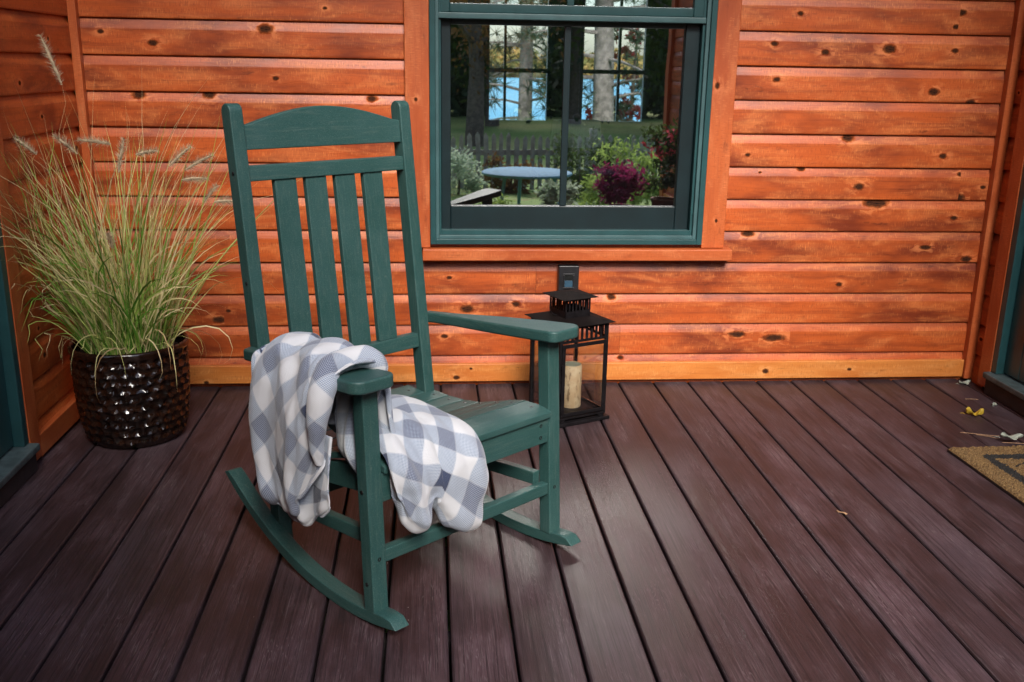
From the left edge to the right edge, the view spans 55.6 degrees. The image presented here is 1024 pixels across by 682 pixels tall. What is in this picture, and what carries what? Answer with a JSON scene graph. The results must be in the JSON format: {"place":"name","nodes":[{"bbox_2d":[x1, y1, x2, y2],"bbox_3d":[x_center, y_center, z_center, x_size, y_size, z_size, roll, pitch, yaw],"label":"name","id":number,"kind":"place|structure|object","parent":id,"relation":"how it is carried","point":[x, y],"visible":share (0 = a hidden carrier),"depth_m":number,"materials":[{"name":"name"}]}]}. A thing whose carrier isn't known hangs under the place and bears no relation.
{"place":"outdoors","nodes":[
{"label":"outdoors","id":0,"kind":"place"},
{"bbox_2d":[0,0,96,459],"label":"log wall","id":1,"kind":"structure","parent":0,"point":[52,415],"depth_m":3.10,"materials":[{"name":"orange wood"}]},
{"bbox_2d":[0,221,39,507],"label":"glazed door","id":2,"kind":"structure","parent":1,"relation":"attached to","point":[18,462],"depth_m":2.87,"materials":[{"name":"green wood"}]},
{"bbox_2d":[0,348,12,456],"bbox_3d":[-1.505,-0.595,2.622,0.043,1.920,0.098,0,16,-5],"label":"door leaf","id":3,"kind":"structure","parent":2,"relation":"in","point":[6,440],"depth_m":2.87,"materials":[{"name":"wood"}]},
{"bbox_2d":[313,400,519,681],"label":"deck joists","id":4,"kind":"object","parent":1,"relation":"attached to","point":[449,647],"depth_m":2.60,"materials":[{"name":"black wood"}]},
{"bbox_2d":[0,379,1023,681],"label":"deck","id":5,"kind":"structure","parent":4,"relation":"on","point":[720,537],"depth_m":2.50,"materials":[{"name":"brown wood"}]},
{"bbox_2d":[67,329,189,448],"bbox_3d":[-1.268,0.153,3.254,0.374,0.331,0.374,0,16,-5],"label":"glazed pot","id":6,"kind":"object","parent":5,"relation":"on","point":[140,403],"visible":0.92,"depth_m":3.12,"materials":[{"name":"brown ceramic"}]},
{"bbox_2d":[0,34,301,393],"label":"fountain grass","id":7,"kind":"object","parent":6,"relation":"in","point":[129,319],"depth_m":3.06,"materials":[{"name":"green plant"}]},
{"bbox_2d":[221,100,580,630],"bbox_3d":[-0.283,-0.007,2.434,0.706,1.128,0.726,-14,22,-43],"label":"rocking chair","id":8,"kind":"object","parent":5,"relation":"on","point":[503,428],"visible":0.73,"depth_m":2.48,"materials":[{"name":"green wood"}]},
{"bbox_2d":[248,332,488,533],"bbox_3d":[-0.336,0.210,2.244,0.413,0.470,0.442,-14,22,-43],"label":"throw blanket","id":9,"kind":"object","parent":8,"relation":"on","point":[435,457],"visible":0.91,"depth_m":2.15,"materials":[{"name":"grey fabric"}]},
{"bbox_2d":[66,0,1023,391],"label":"log wall","id":10,"kind":"structure","parent":5,"relation":"on","point":[856,158],"depth_m":3.72,"materials":[{"name":"orange wood"}]},
{"bbox_2d":[557,264,578,290],"bbox_3d":[0.218,-0.246,3.775,0.080,0.100,0.040,0,16,-5],"label":"outdoor socket","id":11,"kind":"object","parent":10,"relation":"attached to","point":[567,276],"visible":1,"depth_m":3.76,"materials":[{"name":"black plastic"}]},
{"bbox_2d":[429,0,718,244],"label":"sash window","id":12,"kind":"structure","parent":10,"relation":"attached to","point":[680,222],"depth_m":3.67,"materials":[{"name":"green wood"}]},
{"bbox_2d":[524,289,614,427],"bbox_3d":[0.203,0.045,3.493,0.235,0.462,0.235,-8,18,-29],"label":"candle lantern","id":13,"kind":"object","parent":5,"relation":"on","point":[590,347],"visible":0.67,"depth_m":3.46,"materials":[{"name":"black metal"},{"name":"clear glass"},{"name":"candle wax"}]},
{"bbox_2d":[564,361,581,407],"bbox_3d":[0.215,0.159,3.541,0.075,0.159,0.075,-5,17,-21],"label":"pillar candle","id":14,"kind":"object","parent":13,"relation":"in","point":[573,382],"visible":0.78,"depth_m":3.51,"materials":[{"name":"beige wax"}]},
{"bbox_2d":[956,380,970,383],"bbox_3d":[1.847,0.169,3.976,0.069,0.014,0.034,-4,17,-16],"label":"fallen leaf","id":15,"kind":"object","parent":5,"relation":"on","point":[966,382],"visible":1,"depth_m":3.98,"materials":[{"name":"white plant"}]},
{"bbox_2d":[964,407,983,415],"bbox_3d":[1.713,0.261,3.615,0.078,0.029,0.032,5,16,15],"label":"fallen leaf","id":16,"kind":"object","parent":5,"relation":"on","point":[978,412],"visible":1,"depth_m":3.61,"materials":[{"name":"yellow plant"}]},
{"bbox_2d":[947,445,1023,505],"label":"doormat","id":17,"kind":"object","parent":5,"relation":"on","point":[1001,468],"visible":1,"depth_m":3.13,"materials":[{"name":"beige wicker"}]},
{"bbox_2d":[968,39,1023,386],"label":"log wall","id":18,"kind":"structure","parent":5,"relation":"on","point":[1001,244],"depth_m":3.77,"materials":[{"name":"orange wood"}]},
{"bbox_2d":[983,166,1023,415],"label":"glazed door","id":19,"kind":"structure","parent":18,"relation":"attached to","point":[1004,381],"depth_m":3.72,"materials":[{"name":"green wood"}]},
{"bbox_2d":[1004,251,1023,379],"bbox_3d":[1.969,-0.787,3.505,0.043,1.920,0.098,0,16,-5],"label":"glass pane","id":20,"kind":"structure","parent":19,"relation":"in","point":[1015,350],"depth_m":3.72,"materials":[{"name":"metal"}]},
{"bbox_2d":[995,432,1022,439],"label":"fallen leaf","id":21,"kind":"object","parent":5,"relation":"on","point":[1013,437],"visible":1,"depth_m":3.34,"materials":[{"name":"white plant"}]},
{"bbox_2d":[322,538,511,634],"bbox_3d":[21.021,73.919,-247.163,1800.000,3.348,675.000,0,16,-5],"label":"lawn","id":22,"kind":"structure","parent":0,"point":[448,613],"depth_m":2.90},
{"bbox_2d":[489,0,596,119],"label":"pine tree","id":23,"kind":"object","parent":22,"relation":"on","point":[525,89],"visible":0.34,"depth_m":14.29,"materials":[{"name":"green plant"}]},
{"bbox_2d":[524,0,645,120],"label":"pine tree","id":24,"kind":"object","parent":22,"relation":"on","point":[604,85],"visible":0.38,"depth_m":13.86,"materials":[{"name":"plant"}]},
{"bbox_2d":[585,28,643,120],"bbox_3d":[1.888,-3.976,16.282,1.176,3.003,1.294,9,18,27],"label":"pine tree","id":25,"kind":"object","parent":22,"relation":"on","point":[636,106],"visible":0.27,"depth_m":16.08,"materials":[{"name":"green plant"}]},
{"bbox_2d":[489,77,641,120],"bbox_3d":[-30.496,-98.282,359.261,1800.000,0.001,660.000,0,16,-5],"label":"lake water","id":26,"kind":"structure","parent":0,"point":[512,108],"depth_m":120.31,"materials":[{"name":"blue liquid"}]},
{"bbox_2d":[489,56,642,79],"bbox_3d":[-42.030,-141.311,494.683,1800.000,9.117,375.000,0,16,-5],"label":"hill","id":27,"kind":"structure","parent":0,"point":[516,75],"depth_m":332.51,"materials":[{"name":"green plant"}]},
{"bbox_2d":[490,45,642,79],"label":"autumn woods","id":28,"kind":"object","parent":27,"relation":"on","point":[587,60],"visible":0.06,"depth_m":346.17,"materials":[{"name":"yellow plant"}]},
{"bbox_2d":[490,0,645,56],"label":"sky","id":29,"kind":"structure","parent":0,"point":[589,45],"materials":[{"name":"white"}]},
{"bbox_2d":[450,0,692,205],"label":"room far wall","id":30,"kind":"structure","parent":0,"point":[493,164],"depth_m":8.59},
{"bbox_2d":[485,0,552,124],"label":"lake window","id":31,"kind":"structure","parent":30,"relation":"attached to","point":[547,71],"depth_m":8.40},
{"bbox_2d":[578,0,650,125],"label":"lake window","id":32,"kind":"structure","parent":30,"relation":"attached to","point":[643,73],"depth_m":8.47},
{"bbox_2d":[532,168,619,205],"bbox_3d":[0.467,-1.047,7.342,0.600,0.469,0.440,0,16,-5],"label":"side table","id":33,"kind":"object","parent":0,"point":[540,175],"visible":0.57,"depth_m":7.15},
{"bbox_2d":[550,113,601,171],"bbox_3d":[0.474,-1.476,7.220,0.387,0.420,0.387,0,16,-5],"label":"table lamp","id":34,"kind":"object","parent":33,"relation":"on","point":[584,133],"visible":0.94,"depth_m":7.08,"materials":[{"name":"fabric"}]}
]}

